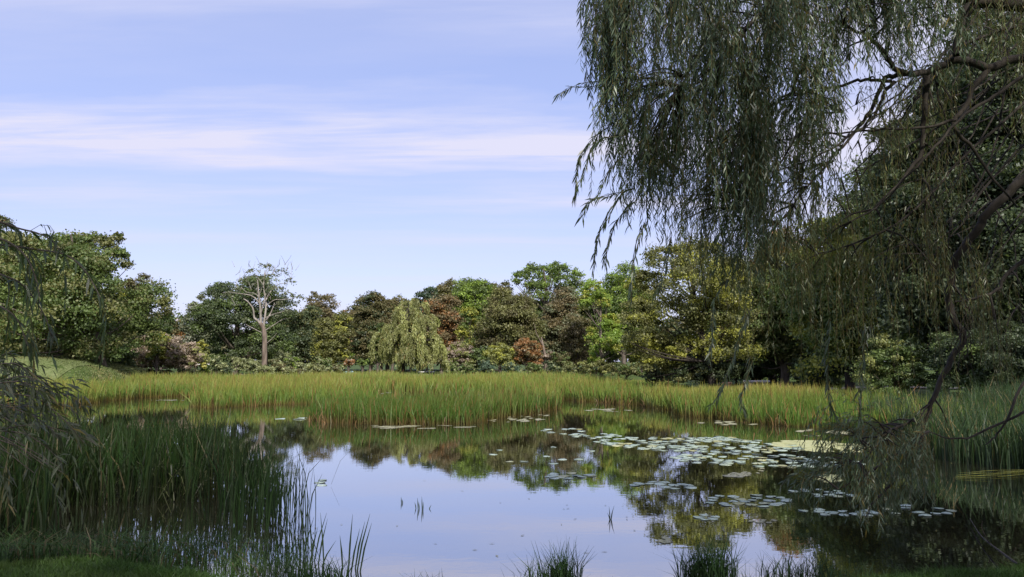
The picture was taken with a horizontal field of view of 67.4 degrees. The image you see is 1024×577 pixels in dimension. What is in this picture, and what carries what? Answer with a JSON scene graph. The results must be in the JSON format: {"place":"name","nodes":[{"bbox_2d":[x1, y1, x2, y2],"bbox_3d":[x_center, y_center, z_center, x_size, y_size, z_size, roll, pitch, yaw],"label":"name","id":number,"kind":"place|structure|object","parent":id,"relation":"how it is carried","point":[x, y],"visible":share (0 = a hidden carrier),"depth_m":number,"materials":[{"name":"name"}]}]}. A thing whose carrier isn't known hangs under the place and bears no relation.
{"place":"outdoors","nodes":[
{"label":"outdoors","id":0,"kind":"place"},
{"bbox_2d":[0,354,159,381],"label":"lawn","id":1,"kind":"structure","parent":0,"point":[49,372],"depth_m":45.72,"materials":[{"name":"green plant"}]},
{"bbox_2d":[0,214,16,255],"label":"broadleaf tree","id":2,"kind":"object","parent":1,"relation":"on","point":[4,219],"visible":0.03,"depth_m":62.00,"materials":[{"name":"green plant"}]},
{"bbox_2d":[0,0,997,361],"label":"sky","id":3,"kind":"structure","parent":0,"point":[392,148],"materials":[{"name":"blue"}]},
{"bbox_2d":[1,357,1010,576],"bbox_3d":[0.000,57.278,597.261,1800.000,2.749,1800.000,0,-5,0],"label":"ground","id":4,"kind":"structure","parent":0,"point":[356,368],"depth_m":54.07,"materials":[{"name":"green plant"}]},
{"bbox_2d":[0,237,74,355],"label":"broadleaf tree","id":5,"kind":"object","parent":4,"relation":"on","point":[53,347],"visible":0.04,"depth_m":58.02,"materials":[{"name":"green plant"}]},
{"bbox_2d":[0,221,108,537],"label":"weeping willow","id":6,"kind":"object","parent":4,"relation":"on","point":[26,386],"visible":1,"depth_m":3.70,"materials":[{"name":"green plant"}]},
{"bbox_2d":[0,229,187,366],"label":"broadleaf tree","id":7,"kind":"object","parent":4,"relation":"on","point":[79,332],"visible":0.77,"depth_m":50.57,"materials":[{"name":"green plant"}]},
{"bbox_2d":[95,285,140,345],"bbox_3d":[-32.120,2.865,62.098,5.053,6.666,4.425,2,-6,-23],"label":"broadleaf tree","id":8,"kind":"object","parent":4,"relation":"on","point":[118,300],"visible":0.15,"depth_m":61.42,"materials":[{"name":"green plant"}]},
{"bbox_2d":[106,344,139,366],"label":"shrub","id":9,"kind":"object","parent":4,"relation":"on","point":[129,357],"visible":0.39,"depth_m":55.62,"materials":[{"name":"green plant"}]},
{"bbox_2d":[120,272,154,319],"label":"broadleaf tree","id":10,"kind":"object","parent":4,"relation":"on","point":[133,283],"visible":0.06,"depth_m":77.87,"materials":[{"name":"green plant"}]},
{"bbox_2d":[136,318,174,368],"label":"broadleaf tree","id":11,"kind":"object","parent":4,"relation":"on","point":[168,329],"visible":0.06,"depth_m":71.68,"materials":[{"name":"green plant"}]},
{"bbox_2d":[129,333,186,369],"bbox_3d":[-28.659,5.156,61.697,5.383,3.484,4.493,0,-5,0],"label":"shrub","id":12,"kind":"object","parent":4,"relation":"on","point":[141,358],"visible":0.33,"depth_m":60.82,"materials":[{"name":"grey plant"}]},
{"bbox_2d":[145,332,171,374],"bbox_3d":[-27.616,5.319,59.878,1.818,4.090,1.720,0,-5,0],"label":"broadleaf tree","id":13,"kind":"object","parent":4,"relation":"on","point":[159,353],"visible":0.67,"depth_m":59.63,"materials":[{"name":"green plant"}]},
{"bbox_2d":[152,310,179,369],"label":"broadleaf tree","id":14,"kind":"object","parent":4,"relation":"on","point":[174,325],"visible":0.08,"depth_m":95.78,"materials":[{"name":"green plant"}]},
{"bbox_2d":[167,313,189,371],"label":"broadleaf tree","id":15,"kind":"object","parent":4,"relation":"on","point":[181,333],"visible":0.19,"depth_m":97.01,"materials":[{"name":"green plant"}]},
{"bbox_2d":[161,341,208,373],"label":"shrub","id":16,"kind":"object","parent":4,"relation":"on","point":[184,358],"visible":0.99,"depth_m":60.28,"materials":[{"name":"pink plant"}]},
{"bbox_2d":[180,294,208,348],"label":"silver poplar","id":17,"kind":"object","parent":4,"relation":"on","point":[190,335],"visible":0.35,"depth_m":78.46,"materials":[{"name":"grey plant"}]},
{"bbox_2d":[185,338,209,371],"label":"shrub","id":18,"kind":"object","parent":4,"relation":"on","point":[203,346],"visible":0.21,"depth_m":65.63,"materials":[{"name":"green plant"}]},
{"bbox_2d":[197,298,230,363],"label":"broadleaf tree","id":19,"kind":"object","parent":4,"relation":"on","point":[207,337],"visible":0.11,"depth_m":96.86,"materials":[{"name":"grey plant"}]},
{"bbox_2d":[209,358,233,374],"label":"weed clump","id":20,"kind":"object","parent":4,"relation":"on","point":[224,366],"visible":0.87,"depth_m":65.44,"materials":[{"name":"green plant"}]},
{"bbox_2d":[229,356,246,374],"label":"weed clump","id":21,"kind":"object","parent":4,"relation":"on","point":[238,363],"visible":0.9,"depth_m":69.47,"materials":[{"name":"green plant"}]},
{"bbox_2d":[179,274,309,374],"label":"broadleaf tree","id":22,"kind":"object","parent":4,"relation":"on","point":[214,313],"visible":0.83,"depth_m":78.71,"materials":[{"name":"green plant"}]},
{"bbox_2d":[242,358,261,375],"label":"weed clump","id":23,"kind":"object","parent":4,"relation":"on","point":[248,366],"visible":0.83,"depth_m":69.42,"materials":[{"name":"green plant"}]},
{"bbox_2d":[221,256,304,372],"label":"white barked tree","id":24,"kind":"object","parent":4,"relation":"on","point":[264,342],"visible":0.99,"depth_m":66.06,"materials":[{"name":"brown plant"}]},
{"bbox_2d":[253,364,277,375],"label":"weed clump","id":25,"kind":"object","parent":4,"relation":"on","point":[272,369],"visible":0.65,"depth_m":65.22,"materials":[{"name":"green plant"}]},
{"bbox_2d":[268,359,288,372],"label":"weed clump","id":26,"kind":"object","parent":4,"relation":"on","point":[280,365],"visible":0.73,"depth_m":67.41,"materials":[{"name":"green plant"}]},
{"bbox_2d":[273,350,290,371],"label":"weed clump","id":27,"kind":"object","parent":4,"relation":"on","point":[281,355],"visible":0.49,"depth_m":72.55,"materials":[{"name":"green plant"}]},
{"bbox_2d":[283,356,300,373],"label":"weed clump","id":28,"kind":"object","parent":4,"relation":"on","point":[291,361],"visible":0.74,"depth_m":70.44,"materials":[{"name":"plant"}]},
{"bbox_2d":[283,304,324,362],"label":"broadleaf tree","id":29,"kind":"object","parent":4,"relation":"on","point":[306,320],"visible":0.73,"depth_m":84.93,"materials":[{"name":"green plant"}]},
{"bbox_2d":[295,362,316,372],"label":"weed clump","id":30,"kind":"object","parent":4,"relation":"on","point":[302,366],"visible":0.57,"depth_m":66.33,"materials":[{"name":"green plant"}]},
{"bbox_2d":[307,364,329,373],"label":"weed clump","id":31,"kind":"object","parent":4,"relation":"on","point":[318,368],"visible":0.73,"depth_m":65.43,"materials":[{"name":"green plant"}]},
{"bbox_2d":[297,291,340,363],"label":"broadleaf tree","id":32,"kind":"object","parent":4,"relation":"on","point":[322,305],"visible":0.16,"depth_m":96.02,"materials":[{"name":"green plant"}]},
{"bbox_2d":[313,356,332,370],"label":"weed clump","id":33,"kind":"object","parent":4,"relation":"on","point":[321,361],"visible":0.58,"depth_m":68.44,"materials":[{"name":"plant"}]},
{"bbox_2d":[307,310,356,372],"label":"broadleaf tree","id":34,"kind":"object","parent":4,"relation":"on","point":[333,342],"visible":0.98,"depth_m":79.03,"materials":[{"name":"green plant"}]},
{"bbox_2d":[344,290,393,371],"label":"broadleaf tree","id":35,"kind":"object","parent":4,"relation":"on","point":[368,316],"visible":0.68,"depth_m":82.74,"materials":[{"name":"green plant"}]},
{"bbox_2d":[365,322,386,372],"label":"broadleaf tree","id":36,"kind":"object","parent":4,"relation":"on","point":[372,332],"visible":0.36,"depth_m":77.52,"materials":[{"name":"green plant"}]},
{"bbox_2d":[385,294,409,372],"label":"broadleaf tree","id":37,"kind":"object","parent":4,"relation":"on","point":[396,301],"visible":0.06,"depth_m":94.50,"materials":[{"name":"green plant"}]},
{"bbox_2d":[369,298,450,374],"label":"weeping willow","id":38,"kind":"object","parent":4,"relation":"on","point":[413,340],"visible":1,"depth_m":69.04,"materials":[{"name":"green plant"}]},
{"bbox_2d":[409,286,440,372],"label":"broadleaf tree","id":39,"kind":"object","parent":4,"relation":"on","point":[425,293],"visible":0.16,"depth_m":91.72,"materials":[{"name":"green plant"}]},
{"bbox_2d":[421,290,465,373],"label":"broadleaf tree","id":40,"kind":"object","parent":4,"relation":"on","point":[448,318],"visible":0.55,"depth_m":83.24,"materials":[{"name":"brown plant"}]},
{"bbox_2d":[431,277,458,371],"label":"broadleaf tree","id":41,"kind":"object","parent":4,"relation":"on","point":[444,288],"visible":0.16,"depth_m":98.72,"materials":[{"name":"green plant"}]},
{"bbox_2d":[442,360,458,373],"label":"weed clump","id":42,"kind":"object","parent":4,"relation":"on","point":[453,367],"visible":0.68,"depth_m":71.35,"materials":[{"name":"green plant"}]},
{"bbox_2d":[447,341,476,369],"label":"shrub","id":43,"kind":"object","parent":4,"relation":"on","point":[457,352],"visible":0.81,"depth_m":73.41,"materials":[{"name":"grey plant"}]},
{"bbox_2d":[458,362,476,374],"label":"weed clump","id":44,"kind":"object","parent":4,"relation":"on","point":[469,367],"visible":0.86,"depth_m":70.44,"materials":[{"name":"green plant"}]},
{"bbox_2d":[453,306,489,349],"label":"broadleaf tree","id":45,"kind":"object","parent":4,"relation":"on","point":[467,312],"visible":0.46,"depth_m":79.76,"materials":[{"name":"green plant"}]},
{"bbox_2d":[450,276,499,373],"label":"broadleaf tree","id":46,"kind":"object","parent":4,"relation":"on","point":[474,293],"visible":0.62,"depth_m":86.53,"materials":[{"name":"green plant"}]},
{"bbox_2d":[464,345,492,371],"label":"shrub","id":47,"kind":"object","parent":4,"relation":"on","point":[477,355],"visible":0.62,"depth_m":74.09,"materials":[{"name":"green plant"}]},
{"bbox_2d":[477,360,494,372],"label":"weed clump","id":48,"kind":"object","parent":4,"relation":"on","point":[486,365],"visible":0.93,"depth_m":69.77,"materials":[{"name":"green plant"}]},
{"bbox_2d":[482,341,515,374],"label":"shrub","id":49,"kind":"object","parent":4,"relation":"on","point":[504,353],"visible":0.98,"depth_m":71.30,"materials":[{"name":"green plant"}]},
{"bbox_2d":[469,284,550,372],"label":"broadleaf tree","id":50,"kind":"object","parent":4,"relation":"on","point":[511,320],"visible":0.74,"depth_m":76.47,"materials":[{"name":"green plant"}]},
{"bbox_2d":[0,316,1021,368],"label":"woodland","id":51,"kind":"object","parent":4,"relation":"on","point":[678,327],"visible":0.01,"depth_m":113.54,"materials":[{"name":"green plant"}]},
{"bbox_2d":[0,553,1023,576],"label":"lawn grass","id":52,"kind":"structure","parent":4,"relation":"on","point":[139,568],"depth_m":6.15,"materials":[{"name":"green plant"}]},
{"bbox_2d":[502,362,523,373],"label":"weed clump","id":53,"kind":"object","parent":4,"relation":"on","point":[510,366],"visible":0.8,"depth_m":69.38,"materials":[{"name":"green plant"}]},
{"bbox_2d":[512,336,543,372],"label":"shrub","id":54,"kind":"object","parent":4,"relation":"on","point":[526,348],"visible":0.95,"depth_m":72.35,"materials":[{"name":"brown plant"}]},
{"bbox_2d":[524,362,544,372],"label":"weed clump","id":55,"kind":"object","parent":4,"relation":"on","point":[534,367],"visible":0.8,"depth_m":69.66,"materials":[{"name":"green plant"}]},
{"bbox_2d":[510,260,586,368],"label":"poplar tree","id":56,"kind":"object","parent":4,"relation":"on","point":[554,274],"visible":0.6,"depth_m":101.62,"materials":[{"name":"green plant"}]},
{"bbox_2d":[543,360,563,373],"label":"weed clump","id":57,"kind":"object","parent":4,"relation":"on","point":[551,366],"visible":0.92,"depth_m":69.30,"materials":[{"name":"green plant"}]},
{"bbox_2d":[548,351,572,370],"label":"shrub","id":58,"kind":"object","parent":4,"relation":"on","point":[559,359],"visible":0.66,"depth_m":72.30,"materials":[{"name":"green plant"}]},
{"bbox_2d":[538,286,588,373],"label":"broadleaf tree","id":59,"kind":"object","parent":4,"relation":"on","point":[556,313],"visible":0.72,"depth_m":81.24,"materials":[{"name":"green plant"}]},
{"bbox_2d":[562,361,581,374],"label":"weed clump","id":60,"kind":"object","parent":4,"relation":"on","point":[570,367],"visible":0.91,"depth_m":69.88,"materials":[{"name":"green plant"}]},
{"bbox_2d":[559,316,593,374],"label":"broadleaf tree","id":61,"kind":"object","parent":4,"relation":"on","point":[574,334],"visible":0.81,"depth_m":75.03,"materials":[{"name":"green plant"}]},
{"bbox_2d":[575,296,598,369],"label":"broadleaf tree","id":62,"kind":"object","parent":4,"relation":"on","point":[583,313],"visible":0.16,"depth_m":104.54,"materials":[{"name":"green plant"}]},
{"bbox_2d":[577,358,610,376],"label":"shrub","id":63,"kind":"object","parent":4,"relation":"on","point":[603,369],"visible":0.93,"depth_m":68.97,"materials":[{"name":"green plant"}]},
{"bbox_2d":[576,276,626,377],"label":"robinia tree","id":64,"kind":"object","parent":4,"relation":"on","point":[613,337],"visible":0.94,"depth_m":69.75,"materials":[{"name":"green plant"}]},
{"bbox_2d":[585,286,629,362],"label":"broadleaf tree","id":65,"kind":"object","parent":4,"relation":"on","point":[610,360],"visible":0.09,"depth_m":102.72,"materials":[{"name":"green plant"}]},
{"bbox_2d":[593,260,651,363],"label":"broadleaf tree","id":66,"kind":"object","parent":4,"relation":"on","point":[613,283],"visible":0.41,"depth_m":85.38,"materials":[{"name":"green plant"}]},
{"bbox_2d":[605,362,642,380],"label":"shrub","id":67,"kind":"object","parent":4,"relation":"on","point":[625,369],"visible":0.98,"depth_m":65.28,"materials":[{"name":"green plant"}]},
{"bbox_2d":[614,291,668,372],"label":"broadleaf tree","id":68,"kind":"object","parent":4,"relation":"on","point":[634,358],"visible":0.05,"depth_m":94.99,"materials":[{"name":"green plant"}]},
{"bbox_2d":[274,548,1022,576],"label":"edge grass","id":69,"kind":"structure","parent":4,"relation":"on","point":[866,572],"depth_m":6.36,"materials":[{"name":"green plant"}]},
{"bbox_2d":[639,364,674,386],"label":"shrub","id":70,"kind":"object","parent":4,"relation":"on","point":[650,375],"visible":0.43,"depth_m":49.44,"materials":[{"name":"green plant"}]},
{"bbox_2d":[614,235,768,387],"bbox_3d":[10.549,1.325,45.688,8.964,9.644,7.318,0,-5,0],"label":"broadleaf tree","id":71,"kind":"object","parent":4,"relation":"on","point":[693,313],"visible":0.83,"depth_m":45.56,"materials":[{"name":"green plant"}]},
{"bbox_2d":[663,351,742,386],"bbox_3d":[11.476,5.010,46.898,5.155,2.428,4.164,0,-5,0],"label":"shrub","id":72,"kind":"object","parent":4,"relation":"on","point":[699,374],"visible":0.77,"depth_m":45.94,"materials":[{"name":"green plant"}]},
{"bbox_2d":[700,254,757,356],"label":"broadleaf tree","id":73,"kind":"object","parent":4,"relation":"on","point":[715,329],"visible":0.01,"depth_m":77.19,"materials":[{"name":"green plant"}]},
{"bbox_2d":[716,356,765,383],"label":"shrub","id":74,"kind":"object","parent":4,"relation":"on","point":[739,362],"visible":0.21,"depth_m":50.99,"materials":[{"name":"green plant"}]},
{"bbox_2d":[717,227,804,381],"bbox_3d":[17.798,0.968,53.587,7.682,11.356,7.690,0,-5,0],"label":"broadleaf tree","id":75,"kind":"object","parent":4,"relation":"on","point":[770,377],"visible":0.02,"depth_m":52.49,"materials":[{"name":"green plant"}]},
{"bbox_2d":[740,350,799,382],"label":"shrub","id":76,"kind":"object","parent":4,"relation":"on","point":[762,372],"visible":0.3,"depth_m":49.92,"materials":[{"name":"green plant"}]},
{"bbox_2d":[725,266,824,383],"bbox_3d":[17.237,2.404,48.249,7.604,7.565,8.856,0,-5,0],"label":"broadleaf tree","id":77,"kind":"object","parent":4,"relation":"on","point":[785,348],"visible":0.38,"depth_m":46.58,"materials":[{"name":"green plant"}]},
{"bbox_2d":[552,0,1023,539],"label":"weeping willow","id":78,"kind":"object","parent":4,"relation":"on","point":[750,148],"visible":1,"depth_m":6.59,"materials":[{"name":"green plant"}]},
{"bbox_2d":[794,349,844,389],"bbox_3d":[15.078,4.120,37.651,2.730,2.491,2.852,0,-5,0],"label":"shrub","id":79,"kind":"object","parent":4,"relation":"on","point":[833,377],"visible":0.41,"depth_m":37.15,"materials":[{"name":"green plant"}]},
{"bbox_2d":[785,349,862,384],"bbox_3d":[18.631,4.685,45.558,4.280,2.493,4.762,-2,-6,24],"label":"shrub","id":80,"kind":"object","parent":4,"relation":"on","point":[796,361],"visible":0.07,"depth_m":44.99,"materials":[{"name":"green plant"}]},
{"bbox_2d":[774,212,919,395],"bbox_3d":[15.693,0.623,35.941,7.087,9.184,8.090,0,-5,0],"label":"broadleaf tree","id":81,"kind":"object","parent":4,"relation":"on","point":[810,342],"visible":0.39,"depth_m":34.95,"materials":[{"name":"green plant"}]},
{"bbox_2d":[809,148,934,385],"bbox_3d":[19.446,-0.923,40.294,8.919,12.628,7.531,0,-5,0],"label":"broadleaf tree","id":82,"kind":"object","parent":4,"relation":"on","point":[851,178],"visible":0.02,"depth_m":39.59,"materials":[{"name":"green plant"}]},
{"bbox_2d":[849,333,932,396],"bbox_3d":[14.279,3.089,28.875,3.170,2.907,2.460,-2,-6,16],"label":"shrub","id":83,"kind":"object","parent":4,"relation":"on","point":[886,366],"visible":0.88,"depth_m":28.49,"materials":[{"name":"green plant"}]},
{"bbox_2d":[835,76,1022,398],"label":"broadleaf tree","id":84,"kind":"object","parent":4,"relation":"on","point":[914,311],"visible":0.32,"depth_m":29.34,"materials":[{"name":"green plant"}]},
{"bbox_2d":[896,8,1023,334],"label":"broadleaf tree","id":85,"kind":"object","parent":4,"relation":"on","point":[1007,175],"visible":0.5,"depth_m":26.93,"materials":[{"name":"green plant"}]},
{"bbox_2d":[897,24,1023,387],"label":"broadleaf tree","id":86,"kind":"object","parent":4,"relation":"on","point":[929,124],"depth_m":36.38,"materials":[{"name":"green plant"}]},
{"bbox_2d":[923,329,1019,395],"bbox_3d":[15.891,2.841,26.820,3.441,2.879,3.776,0,-5,0],"label":"shrub","id":87,"kind":"object","parent":4,"relation":"on","point":[946,342],"visible":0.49,"depth_m":26.37,"materials":[{"name":"green plant"}]},
{"bbox_2d":[960,318,1023,388],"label":"shrub","id":88,"kind":"object","parent":4,"relation":"on","point":[983,376],"visible":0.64,"depth_m":24.78,"materials":[{"name":"green plant"}]},
{"bbox_2d":[0,391,1023,576],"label":"water","id":89,"kind":"structure","parent":0,"point":[379,474],"depth_m":10.27,"materials":[{"name":"blue liquid"}]},
{"bbox_2d":[0,518,314,576],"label":"long grass","id":90,"kind":"structure","parent":89,"relation":"on","point":[67,550],"depth_m":7.06,"materials":[{"name":"green plant"}]},
{"bbox_2d":[0,398,355,548],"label":"rush bed","id":91,"kind":"object","parent":89,"relation":"on","point":[195,462],"visible":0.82,"depth_m":10.31,"materials":[{"name":"green plant"}]},
{"bbox_2d":[197,539,318,576],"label":"grass tuft","id":92,"kind":"object","parent":89,"relation":"on","point":[261,570],"visible":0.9,"depth_m":6.72,"materials":[{"name":"green plant"}]},
{"bbox_2d":[278,492,334,565],"bbox_3d":[-1.963,2.253,7.403,0.273,0.742,0.770,5,-7,-40],"label":"reed clump","id":93,"kind":"object","parent":89,"relation":"on","point":[307,531],"visible":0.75,"depth_m":7.44,"materials":[{"name":"green plant"}]},
{"bbox_2d":[275,548,366,576],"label":"grass tuft","id":94,"kind":"object","parent":89,"relation":"on","point":[322,574],"visible":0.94,"depth_m":6.66,"materials":[{"name":"green plant"}]},
{"bbox_2d":[340,514,371,573],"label":"reed clump","id":95,"kind":"object","parent":89,"relation":"on","point":[355,549],"visible":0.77,"depth_m":6.99,"materials":[{"name":"green plant"}]},
{"bbox_2d":[0,369,1020,439],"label":"reed bed","id":96,"kind":"object","parent":89,"relation":"in","point":[348,397],"visible":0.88,"depth_m":31.85,"materials":[{"name":"green plant"}]},
{"bbox_2d":[500,553,575,576],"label":"grass tuft","id":97,"kind":"object","parent":89,"relation":"on","point":[538,573],"visible":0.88,"depth_m":6.41,"materials":[{"name":"green plant"}]},
{"bbox_2d":[530,537,596,576],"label":"sedge clump","id":98,"kind":"object","parent":89,"relation":"on","point":[561,571],"visible":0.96,"depth_m":6.38,"materials":[{"name":"green plant"}]},
{"bbox_2d":[656,534,728,576],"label":"sedge clump","id":99,"kind":"object","parent":89,"relation":"on","point":[686,571],"visible":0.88,"depth_m":6.52,"materials":[{"name":"green plant"}]},
{"bbox_2d":[685,526,749,576],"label":"sedge clump","id":100,"kind":"object","parent":89,"relation":"on","point":[721,567],"visible":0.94,"depth_m":6.50,"materials":[{"name":"green plant"}]},
{"bbox_2d":[750,543,851,576],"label":"sedge clump","id":101,"kind":"object","parent":89,"relation":"on","point":[798,572],"visible":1,"depth_m":6.55,"materials":[{"name":"green plant"}]},
{"bbox_2d":[768,440,870,452],"bbox_3d":[6.919,3.522,17.204,2.239,0.008,2.549,0,-5,0],"label":"algae mat","id":102,"kind":"object","parent":89,"relation":"on","point":[809,445],"visible":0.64,"depth_m":17.43,"materials":[{"name":"plant"}]},
{"bbox_2d":[809,550,876,576],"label":"grass tuft","id":103,"kind":"object","parent":89,"relation":"on","point":[842,568],"visible":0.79,"depth_m":6.56,"materials":[{"name":"green plant"}]},
{"bbox_2d":[863,373,1023,469],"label":"cattail bed","id":104,"kind":"object","parent":89,"relation":"on","point":[1006,444],"visible":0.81,"depth_m":15.36,"materials":[{"name":"green plant"}]},
{"bbox_2d":[970,519,1018,565],"bbox_3d":[4.826,2.473,7.841,0.104,0.254,2.684,-2,-6,23],"label":"broken branch","id":105,"kind":"object","parent":89,"relation":"on","point":[1001,552],"visible":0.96,"depth_m":7.57,"materials":[{"name":"brown plant"}]},
{"bbox_2d":[731,383,919,394],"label":"lawn","id":106,"kind":"structure","parent":0,"point":[785,385],"depth_m":43.17,"materials":[{"name":"green plant"}]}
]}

